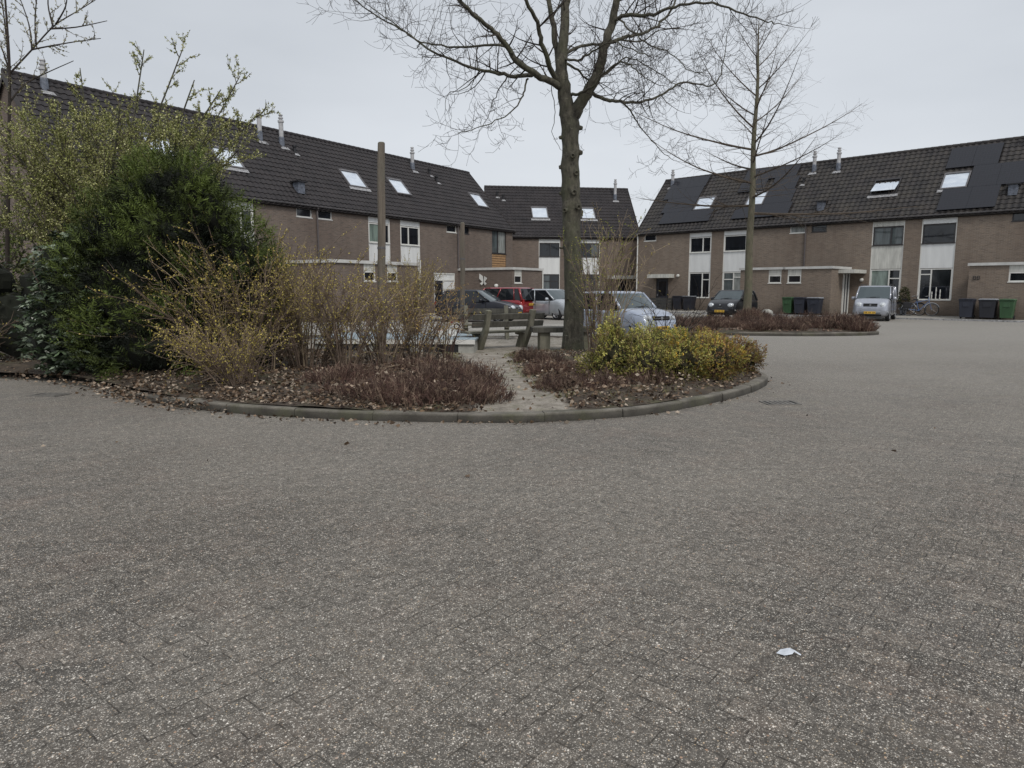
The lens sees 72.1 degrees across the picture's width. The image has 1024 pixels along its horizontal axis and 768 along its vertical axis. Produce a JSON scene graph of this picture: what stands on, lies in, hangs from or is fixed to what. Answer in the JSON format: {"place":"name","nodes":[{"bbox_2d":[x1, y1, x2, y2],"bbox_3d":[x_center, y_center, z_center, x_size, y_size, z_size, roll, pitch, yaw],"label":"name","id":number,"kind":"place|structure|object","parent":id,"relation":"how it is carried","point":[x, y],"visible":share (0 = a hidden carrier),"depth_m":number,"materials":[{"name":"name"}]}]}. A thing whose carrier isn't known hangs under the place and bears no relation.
{"place":"outdoors","nodes":[
{"label":"outdoors","id":0,"kind":"place"},
{"bbox_2d":[273,313,453,327],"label":"pavement","id":1,"kind":"structure","parent":0,"point":[376,321],"depth_m":31.45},
{"bbox_2d":[156,102,377,322],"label":"terraced house","id":2,"kind":"structure","parent":1,"relation":"on","point":[274,185],"depth_m":32.97,"materials":[{"name":"brick"}]},
{"bbox_2d":[262,114,420,319],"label":"terraced house","id":3,"kind":"structure","parent":1,"relation":"on","point":[340,191],"depth_m":36.82,"materials":[{"name":"brick"}]},
{"bbox_2d":[369,223,389,243],"bbox_3d":[-7.225,-8.168,38.242,0.120,1.060,1.596,5,9,34],"label":"window","id":4,"kind":"structure","parent":3,"relation":"in","point":[373,227],"depth_m":38.02,"materials":[{"name":"glass"}]},
{"bbox_2d":[345,144,459,312],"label":"terraced house","id":5,"kind":"structure","parent":1,"relation":"on","point":[427,225],"depth_m":41.93,"materials":[{"name":"brick"}]},
{"bbox_2d":[401,226,418,245],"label":"window","id":6,"kind":"structure","parent":5,"relation":"in","point":[409,235],"depth_m":40.29,"materials":[{"name":"glass"}]},
{"bbox_2d":[410,158,543,289],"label":"terraced house","id":7,"kind":"structure","parent":1,"relation":"on","point":[461,195],"depth_m":45.84,"materials":[{"name":"brown brick"}]},
{"bbox_2d":[492,231,505,254],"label":"window","id":8,"kind":"structure","parent":7,"relation":"in","point":[498,238],"depth_m":47.46,"materials":[{"name":"grey glass"}]},
{"bbox_2d":[302,324,605,337],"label":"footpath","id":9,"kind":"structure","parent":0,"point":[510,334],"depth_m":26.64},
{"bbox_2d":[373,247,448,332],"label":"budding shrub","id":10,"kind":"object","parent":9,"relation":"on","point":[423,284],"visible":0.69,"depth_m":22.20,"materials":[{"name":"brown plant"}]},
{"bbox_2d":[0,313,1023,767],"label":"road","id":11,"kind":"structure","parent":0,"point":[190,589],"depth_m":3.75,"materials":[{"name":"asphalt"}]},
{"bbox_2d":[0,59,195,290],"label":"terraced house","id":12,"kind":"structure","parent":11,"relation":"on","point":[58,90],"depth_m":27.49,"materials":[{"name":"tile"}]},
{"bbox_2d":[0,335,760,412],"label":"planting bed","id":13,"kind":"object","parent":11,"relation":"on","point":[501,346],"visible":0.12,"depth_m":9.99,"materials":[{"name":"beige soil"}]},
{"bbox_2d":[0,255,41,359],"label":"glossy shrub","id":14,"kind":"object","parent":13,"relation":"on","point":[9,293],"visible":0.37,"depth_m":12.95,"materials":[{"name":"green plant"}]},
{"bbox_2d":[0,126,91,290],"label":"leafy tree","id":15,"kind":"object","parent":13,"relation":"on","point":[14,252],"visible":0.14,"depth_m":15.25,"materials":[{"name":"green plant"}]},
{"bbox_2d":[0,0,105,270],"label":"slender budding tree","id":16,"kind":"object","parent":13,"relation":"on","point":[7,58],"visible":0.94,"depth_m":13.78,"materials":[{"name":"brown plant"}]},
{"bbox_2d":[9,223,123,379],"bbox_3d":[-7.260,-1.361,11.678,2.046,2.592,1.295,0,8,0],"label":"glossy shrub","id":17,"kind":"object","parent":13,"relation":"on","point":[39,330],"visible":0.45,"depth_m":11.43,"materials":[{"name":"green plant"}]},
{"bbox_2d":[0,30,280,265],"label":"budding tree","id":18,"kind":"object","parent":13,"relation":"on","point":[56,179],"visible":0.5,"depth_m":12.45,"materials":[{"name":"green plant"}]},
{"bbox_2d":[32,136,301,384],"bbox_3d":[-5.695,-1.914,11.671,4.299,4.205,2.839,0,8,0],"label":"evergreen yew","id":19,"kind":"object","parent":13,"relation":"on","point":[155,206],"visible":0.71,"depth_m":11.22,"materials":[{"name":"green plant"}]},
{"bbox_2d":[66,256,328,372],"bbox_3d":[-4.900,-1.132,11.049,3.927,2.060,2.700,0,8,0],"label":"budding shrub","id":20,"kind":"object","parent":13,"relation":"on","point":[235,312],"visible":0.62,"depth_m":10.63,"materials":[{"name":"brown plant"}]},
{"bbox_2d":[144,306,298,388],"bbox_3d":[-4.151,-0.550,10.030,2.010,1.238,1.612,-5,9,-33],"label":"budding shrub","id":21,"kind":"object","parent":13,"relation":"on","point":[227,374],"visible":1,"depth_m":9.79,"materials":[{"name":"brown plant"}]},
{"bbox_2d":[127,205,360,370],"bbox_3d":[-4.480,-1.413,11.411,3.111,2.987,2.837,6,9,35],"label":"budding shrub","id":22,"kind":"object","parent":13,"relation":"on","point":[229,304],"visible":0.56,"depth_m":11.10,"materials":[{"name":"brown plant"}]},
{"bbox_2d":[242,230,357,355],"bbox_3d":[-4.622,-1.827,13.827,2.870,2.684,3.134,-3,8,-22],"label":"budding shrub","id":23,"kind":"object","parent":13,"relation":"on","point":[280,351],"visible":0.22,"depth_m":13.87,"materials":[{"name":"brown plant"}]},
{"bbox_2d":[220,230,407,367],"bbox_3d":[-3.378,-1.437,12.057,3.018,2.388,2.744,-4,9,-26],"label":"budding shrub","id":24,"kind":"object","parent":13,"relation":"on","point":[300,349],"visible":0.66,"depth_m":11.79,"materials":[{"name":"brown plant"}]},
{"bbox_2d":[296,361,374,385],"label":"twiggy plant","id":25,"kind":"object","parent":13,"relation":"on","point":[330,374],"visible":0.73,"depth_m":10.08,"materials":[{"name":"plant"}]},
{"bbox_2d":[265,246,426,367],"bbox_3d":[-2.732,-1.230,11.723,2.560,2.066,2.089,-3,8,-23],"label":"budding shrub","id":26,"kind":"object","parent":13,"relation":"on","point":[340,353],"visible":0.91,"depth_m":11.60,"materials":[{"name":"brown plant"}]},
{"bbox_2d":[308,376,385,395],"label":"twiggy plant","id":27,"kind":"object","parent":13,"relation":"on","point":[330,387],"visible":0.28,"depth_m":9.29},
{"bbox_2d":[333,358,394,382],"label":"twiggy plant","id":28,"kind":"object","parent":13,"relation":"on","point":[358,366],"visible":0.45,"depth_m":10.43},
{"bbox_2d":[334,374,405,402],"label":"twiggy plant","id":29,"kind":"object","parent":13,"relation":"on","point":[358,389],"visible":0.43,"depth_m":8.86,"materials":[{"name":"plant"}]},
{"bbox_2d":[321,268,451,363],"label":"budding shrub","id":30,"kind":"object","parent":13,"relation":"on","point":[382,338],"visible":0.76,"depth_m":12.54,"materials":[{"name":"brown plant"}]},
{"bbox_2d":[312,332,478,352],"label":"play platform","id":31,"kind":"structure","parent":13,"relation":"on","point":[469,344],"depth_m":15.86,"materials":[{"name":"concrete"}]},
{"bbox_2d":[360,368,443,405],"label":"twiggy plant","id":32,"kind":"object","parent":13,"relation":"on","point":[401,387],"visible":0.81,"depth_m":8.62,"materials":[{"name":"plant"}]},
{"bbox_2d":[356,277,468,360],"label":"budding shrub","id":33,"kind":"object","parent":13,"relation":"on","point":[425,341],"visible":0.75,"depth_m":12.90,"materials":[{"name":"brown plant"}]},
{"bbox_2d":[384,351,444,370],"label":"twiggy plant","id":34,"kind":"object","parent":13,"relation":"on","point":[404,362],"visible":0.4,"depth_m":11.73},
{"bbox_2d":[387,377,472,406],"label":"twiggy plant","id":35,"kind":"object","parent":13,"relation":"on","point":[415,396],"visible":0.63,"depth_m":8.62,"materials":[{"name":"plant"}]},
{"bbox_2d":[399,357,472,384],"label":"twiggy plant","id":36,"kind":"object","parent":13,"relation":"on","point":[443,374],"visible":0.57,"depth_m":10.00,"materials":[{"name":"plant"}]},
{"bbox_2d":[423,292,481,358],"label":"budding shrub","id":37,"kind":"object","parent":13,"relation":"on","point":[444,349],"visible":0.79,"depth_m":13.48,"materials":[{"name":"brown plant"}]},
{"bbox_2d":[436,351,479,374],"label":"twiggy plant","id":38,"kind":"object","parent":13,"relation":"on","point":[455,361],"visible":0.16,"depth_m":11.55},
{"bbox_2d":[420,375,499,405],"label":"twiggy plant","id":39,"kind":"object","parent":13,"relation":"on","point":[468,399],"visible":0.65,"depth_m":8.71,"materials":[{"name":"plant"}]},
{"bbox_2d":[450,357,506,385],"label":"twiggy plant","id":40,"kind":"object","parent":13,"relation":"on","point":[488,374],"visible":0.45,"depth_m":10.57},
{"bbox_2d":[442,372,517,404],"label":"twiggy plant","id":41,"kind":"object","parent":13,"relation":"on","point":[502,392],"visible":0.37,"depth_m":9.00,"materials":[{"name":"plant"}]},
{"bbox_2d":[454,305,517,338],"bbox_3d":[-0.742,-1.797,20.427,1.900,0.948,0.826,-1,8,-4],"label":"park bench","id":42,"kind":"object","parent":13,"relation":"on","point":[505,309],"visible":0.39,"depth_m":20.61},
{"bbox_2d":[460,309,544,349],"bbox_3d":[-0.200,-1.317,16.876,1.950,0.948,0.826,-5,9,-31],"label":"park bench","id":43,"kind":"object","parent":13,"relation":"on","point":[487,323],"visible":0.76,"depth_m":16.65,"materials":[{"name":"wood"}]},
{"bbox_2d":[512,343,548,362],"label":"twiggy plant","id":44,"kind":"object","parent":13,"relation":"on","point":[521,355],"visible":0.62,"depth_m":13.25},
{"bbox_2d":[521,354,571,374],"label":"twiggy plant","id":45,"kind":"object","parent":13,"relation":"on","point":[533,367],"visible":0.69,"depth_m":11.33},
{"bbox_2d":[527,347,567,363],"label":"twiggy plant","id":46,"kind":"object","parent":13,"relation":"on","point":[546,356],"visible":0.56,"depth_m":12.98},
{"bbox_2d":[533,368,579,390],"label":"twiggy plant","id":47,"kind":"object","parent":13,"relation":"on","point":[547,381],"visible":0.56,"depth_m":9.87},
{"bbox_2d":[296,0,819,350],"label":"bare tree","id":48,"kind":"object","parent":13,"relation":"on","point":[570,112],"visible":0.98,"depth_m":14.99,"materials":[{"name":"brown plant"}]},
{"bbox_2d":[530,326,596,349],"bbox_3d":[1.199,-1.059,16.676,1.500,0.590,0.600,-1,8,-6],"label":"timber table","id":49,"kind":"object","parent":13,"relation":"on","point":[543,332],"visible":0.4,"depth_m":16.41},
{"bbox_2d":[544,377,609,392],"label":"twiggy plant","id":50,"kind":"object","parent":13,"relation":"on","point":[558,384],"visible":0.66,"depth_m":9.48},
{"bbox_2d":[565,365,629,389],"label":"twiggy plant","id":51,"kind":"object","parent":13,"relation":"on","point":[604,376],"visible":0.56,"depth_m":9.78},
{"bbox_2d":[559,210,650,352],"bbox_3d":[1.926,-2.107,14.863,1.785,3.018,1.764,-1,8,-10],"label":"budding shrub","id":52,"kind":"object","parent":13,"relation":"on","point":[593,312],"visible":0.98,"depth_m":14.68,"materials":[{"name":"brown plant"}]},
{"bbox_2d":[574,308,637,379],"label":"variegated shrub","id":53,"kind":"object","parent":13,"relation":"on","point":[612,353],"visible":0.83,"depth_m":10.52,"materials":[{"name":"green plant"}]},
{"bbox_2d":[583,203,668,338],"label":"budding shrub","id":54,"kind":"object","parent":13,"relation":"on","point":[624,304],"visible":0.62,"depth_m":16.37,"materials":[{"name":"brown plant"}]},
{"bbox_2d":[615,322,681,381],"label":"variegated shrub","id":55,"kind":"object","parent":13,"relation":"on","point":[644,356],"visible":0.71,"depth_m":10.39,"materials":[{"name":"green plant"}]},
{"bbox_2d":[621,360,678,384],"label":"twiggy plant","id":56,"kind":"object","parent":13,"relation":"on","point":[648,378],"visible":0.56,"depth_m":10.12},
{"bbox_2d":[625,320,676,357],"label":"variegated shrub","id":57,"kind":"object","parent":13,"relation":"on","point":[658,335],"visible":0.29,"depth_m":13.56,"materials":[{"name":"yellow plant"}]},
{"bbox_2d":[619,279,719,338],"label":"bare shrub","id":58,"kind":"object","parent":13,"relation":"on","point":[655,315],"visible":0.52,"depth_m":13.82,"materials":[{"name":"brown plant"}]},
{"bbox_2d":[655,324,715,381],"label":"variegated shrub","id":59,"kind":"object","parent":13,"relation":"on","point":[685,344],"visible":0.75,"depth_m":10.56,"materials":[{"name":"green plant"}]},
{"bbox_2d":[688,325,730,358],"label":"variegated shrub","id":60,"kind":"object","parent":13,"relation":"on","point":[704,330],"visible":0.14,"depth_m":13.87,"materials":[{"name":"yellow plant"}]},
{"bbox_2d":[693,328,750,380],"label":"variegated shrub","id":61,"kind":"object","parent":13,"relation":"on","point":[724,350],"visible":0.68,"depth_m":10.81,"materials":[{"name":"yellow plant"}]},
{"bbox_2d":[718,333,768,373],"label":"variegated shrub","id":62,"kind":"object","parent":13,"relation":"on","point":[756,356],"visible":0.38,"depth_m":11.72,"materials":[{"name":"yellow plant"}]},
{"bbox_2d":[377,142,385,351],"bbox_3d":[-2.891,-2.921,15.573,0.270,4.681,0.185,0,8,0],"label":"wooden post","id":63,"kind":"object","parent":11,"relation":"on","point":[381,247],"visible":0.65,"depth_m":15.41,"materials":[{"name":"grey wood"}]},
{"bbox_2d":[0,372,767,422],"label":"kerb","id":64,"kind":"structure","parent":11,"relation":"on","point":[755,384],"depth_m":8.43,"materials":[{"name":"concrete"}]},
{"bbox_2d":[460,222,464,330],"bbox_3d":[-1.500,-3.100,21.302,0.168,3.498,0.152,0,8,0],"label":"wooden post","id":65,"kind":"object","parent":11,"relation":"on","point":[462,254],"visible":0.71,"depth_m":21.18,"materials":[{"name":"brown wood"}]},
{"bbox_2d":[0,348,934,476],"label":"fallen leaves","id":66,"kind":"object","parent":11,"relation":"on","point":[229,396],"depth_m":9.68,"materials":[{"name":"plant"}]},
{"bbox_2d":[434,290,522,321],"bbox_3d":[-1.550,-3.687,33.105,4.111,1.486,2.040,3,8,20],"label":"parked car","id":67,"kind":"object","parent":11,"relation":"on","point":[485,299],"visible":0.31,"depth_m":32.50,"materials":[{"name":"paint"}]},
{"bbox_2d":[483,287,533,312],"bbox_3d":[-0.750,-4.228,36.664,4.131,1.606,2.040,5,9,32],"label":"parked car","id":68,"kind":"object","parent":11,"relation":"on","point":[523,297],"visible":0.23,"depth_m":35.42,"materials":[{"name":"paint"}]},
{"bbox_2d":[484,185,563,289],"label":"terraced house","id":69,"kind":"structure","parent":11,"relation":"on","point":[532,215],"depth_m":54.98,"materials":[{"name":"tile"}]},
{"bbox_2d":[539,243,558,256],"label":"window","id":70,"kind":"structure","parent":69,"relation":"in","point":[545,249],"depth_m":54.56,"materials":[{"name":"grey glass"}]},
{"bbox_2d":[543,275,558,288],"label":"window","id":71,"kind":"structure","parent":69,"relation":"in","point":[549,281],"depth_m":54.91,"materials":[{"name":"grey glass"}]},
{"bbox_2d":[532,289,564,319],"bbox_3d":[1.950,-4.108,36.075,2.020,1.526,3.981,-7,10,-42],"label":"parked car","id":72,"kind":"object","parent":11,"relation":"on","point":[549,302],"visible":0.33,"depth_m":35.20,"materials":[{"name":"paint"}]},
{"bbox_2d":[560,179,638,291],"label":"terraced house","id":73,"kind":"structure","parent":11,"relation":"on","point":[608,200],"depth_m":55.72,"materials":[{"name":"brick"}]},
{"bbox_2d":[583,291,675,341],"bbox_3d":[3.420,-2.124,21.661,1.840,1.456,3.631,-4,9,-30],"label":"parked car","id":74,"kind":"object","parent":11,"relation":"on","point":[638,311],"visible":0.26,"depth_m":20.66,"materials":[{"name":"paint"}]},
{"bbox_2d":[634,170,745,309],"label":"terraced house","id":75,"kind":"structure","parent":11,"relation":"on","point":[687,255],"depth_m":49.93,"materials":[{"name":"brick"}]},
{"bbox_2d":[657,279,667,306],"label":"door","id":76,"kind":"structure","parent":75,"relation":"in","point":[661,284],"depth_m":50.75,"materials":[{"name":"paint"}]},
{"bbox_2d":[689,273,709,297],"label":"window","id":77,"kind":"structure","parent":75,"relation":"in","point":[702,280],"depth_m":48.69,"materials":[{"name":"white paint"}]},
{"bbox_2d":[690,237,710,252],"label":"window","id":78,"kind":"structure","parent":75,"relation":"in","point":[698,244],"depth_m":48.33,"materials":[{"name":"glass"}]},
{"bbox_2d":[706,290,757,316],"bbox_3d":[11.600,-4.211,37.020,1.990,1.476,3.731,6,10,37],"label":"parked car","id":79,"kind":"object","parent":11,"relation":"on","point":[727,302],"visible":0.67,"depth_m":35.94,"materials":[{"name":"paint"}]},
{"bbox_2d":[677,317,867,332],"bbox_3d":[8.703,-2.489,28.640,7.696,0.139,11.408,0,8,0],"label":"planting bed","id":80,"kind":"object","parent":11,"relation":"on","point":[778,331],"visible":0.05,"depth_m":23.41,"materials":[{"name":"beige soil"}]},
{"bbox_2d":[694,314,728,328],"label":"twiggy plant","id":81,"kind":"object","parent":80,"relation":"on","point":[715,321],"visible":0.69,"depth_m":24.36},
{"bbox_2d":[732,306,771,318],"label":"twiggy plant","id":82,"kind":"object","parent":80,"relation":"on","point":[752,312],"visible":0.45,"depth_m":30.91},
{"bbox_2d":[776,320,809,330],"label":"twiggy plant","id":83,"kind":"object","parent":80,"relation":"on","point":[799,326],"visible":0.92,"depth_m":23.48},
{"bbox_2d":[825,313,878,331],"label":"twiggy plant","id":84,"kind":"object","parent":80,"relation":"on","point":[845,317],"visible":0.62,"depth_m":23.75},
{"bbox_2d":[835,314,880,331],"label":"twiggy plant","id":85,"kind":"object","parent":80,"relation":"on","point":[859,323],"visible":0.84,"depth_m":23.48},
{"bbox_2d":[620,0,934,311],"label":"slim bare tree","id":86,"kind":"object","parent":11,"relation":"on","point":[747,299],"visible":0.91,"depth_m":33.55,"materials":[{"name":"brown plant"}]},
{"bbox_2d":[677,330,878,335],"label":"kerb","id":87,"kind":"structure","parent":11,"relation":"on","point":[810,333],"depth_m":23.04,"materials":[{"name":"concrete"}]},
{"bbox_2d":[758,400,801,404],"bbox_3d":[3.617,0.253,9.500,0.460,0.012,0.320,-1,8,-4],"label":"storm drain","id":88,"kind":"object","parent":11,"relation":"on","point":[781,402],"visible":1,"depth_m":9.49,"materials":[{"name":"metal"}]},
{"bbox_2d":[851,284,896,320],"bbox_3d":[17.950,-4.047,34.771,1.980,1.754,3.631,5,9,34],"label":"parked car","id":89,"kind":"object","parent":11,"relation":"on","point":[875,301],"visible":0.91,"depth_m":33.68,"materials":[{"name":"paint"}]},
{"bbox_2d":[0,0,1023,225],"label":"sky","id":90,"kind":"structure","parent":0,"point":[932,73],"materials":[{"name":"white"}]},
{"bbox_2d":[665,310,1023,321],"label":"pavement","id":91,"kind":"structure","parent":0,"point":[952,318],"depth_m":36.63,"materials":[{"name":"concrete"}]},
{"bbox_2d":[649,297,672,309],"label":"board fence","id":92,"kind":"object","parent":91,"relation":"on","point":[663,304],"visible":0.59,"depth_m":49.21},
{"bbox_2d":[682,296,696,309],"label":"wheelie bin","id":93,"kind":"object","parent":91,"relation":"on","point":[688,302],"visible":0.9,"depth_m":47.63,"materials":[{"name":"black plastic"}]},
{"bbox_2d":[715,151,833,313],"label":"terraced house","id":94,"kind":"structure","parent":91,"relation":"on","point":[775,254],"depth_m":45.38,"materials":[{"name":"brick"}]},
{"bbox_2d":[723,272,740,289],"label":"window","id":95,"kind":"structure","parent":94,"relation":"in","point":[731,280],"depth_m":47.03,"materials":[{"name":"glass"}]},
{"bbox_2d":[723,235,745,251],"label":"window","id":96,"kind":"structure","parent":94,"relation":"in","point":[734,243],"depth_m":46.61,"materials":[{"name":"glass"}]},
{"bbox_2d":[782,297,794,313],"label":"wheelie bin","id":97,"kind":"object","parent":91,"relation":"on","point":[788,304],"visible":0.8,"depth_m":40.72,"materials":[{"name":"green plastic"}]},
{"bbox_2d":[793,297,807,313],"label":"wheelie bin","id":98,"kind":"object","parent":91,"relation":"on","point":[800,303],"visible":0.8,"depth_m":40.23,"materials":[{"name":"plastic"}]},
{"bbox_2d":[806,297,823,314],"bbox_3d":[17.170,-4.414,39.907,0.760,0.998,0.726,7,11,43],"label":"wheelie bin","id":99,"kind":"object","parent":91,"relation":"on","point":[814,304],"visible":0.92,"depth_m":39.67,"materials":[{"name":"plastic"}]},
{"bbox_2d":[782,146,937,314],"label":"terraced house","id":100,"kind":"structure","parent":91,"relation":"on","point":[846,257],"depth_m":41.29,"materials":[{"name":"brick"}]},
{"bbox_2d":[870,269,900,299],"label":"window","id":101,"kind":"structure","parent":100,"relation":"in","point":[886,277],"depth_m":40.46,"materials":[{"name":"glass"}]},
{"bbox_2d":[872,226,903,245],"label":"window","id":102,"kind":"structure","parent":100,"relation":"in","point":[882,236],"depth_m":40.21,"materials":[{"name":"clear glass"}]},
{"bbox_2d":[901,296,938,315],"bbox_3d":[22.322,-4.274,38.484,1.814,1.101,0.564,4,9,30],"label":"bicycle","id":103,"kind":"object","parent":91,"relation":"on","point":[907,305],"visible":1,"depth_m":38.53,"materials":[{"name":"metal"}]},
{"bbox_2d":[907,136,1023,319],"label":"terraced house","id":104,"kind":"structure","parent":91,"relation":"on","point":[968,237],"depth_m":37.99,"materials":[{"name":"brick"}]},
{"bbox_2d":[918,268,952,300],"bbox_3d":[23.317,-5.480,38.808,1.646,1.740,0.120,7,11,43],"label":"window","id":105,"kind":"structure","parent":104,"relation":"in","point":[929,279],"depth_m":38.81,"materials":[{"name":"white paint"}]},
{"bbox_2d":[922,223,955,243],"bbox_3d":[23.317,-8.195,38.441,1.646,1.060,0.120,7,11,43],"label":"window","id":106,"kind":"structure","parent":104,"relation":"in","point":[933,233],"depth_m":38.45,"materials":[{"name":"black glass"}]},
{"bbox_2d":[958,298,976,318],"bbox_3d":[22.507,-3.727,34.827,0.660,0.998,0.726,7,11,43],"label":"wheelie bin","id":107,"kind":"object","parent":91,"relation":"on","point":[966,307],"visible":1,"depth_m":34.63,"materials":[{"name":"plastic"}]},
{"bbox_2d":[978,299,998,318],"bbox_3d":[23.169,-3.651,34.265,0.760,0.998,0.726,7,11,43],"label":"wheelie bin","id":108,"kind":"object","parent":91,"relation":"on","point":[987,308],"visible":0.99,"depth_m":34.05,"materials":[{"name":"black plastic"}]},
{"bbox_2d":[999,299,1016,319],"bbox_3d":[23.731,-3.579,33.730,0.640,0.998,0.726,7,11,43],"label":"wheelie bin","id":109,"kind":"object","parent":91,"relation":"on","point":[1007,308],"visible":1,"depth_m":33.52,"materials":[{"name":"green plastic"}]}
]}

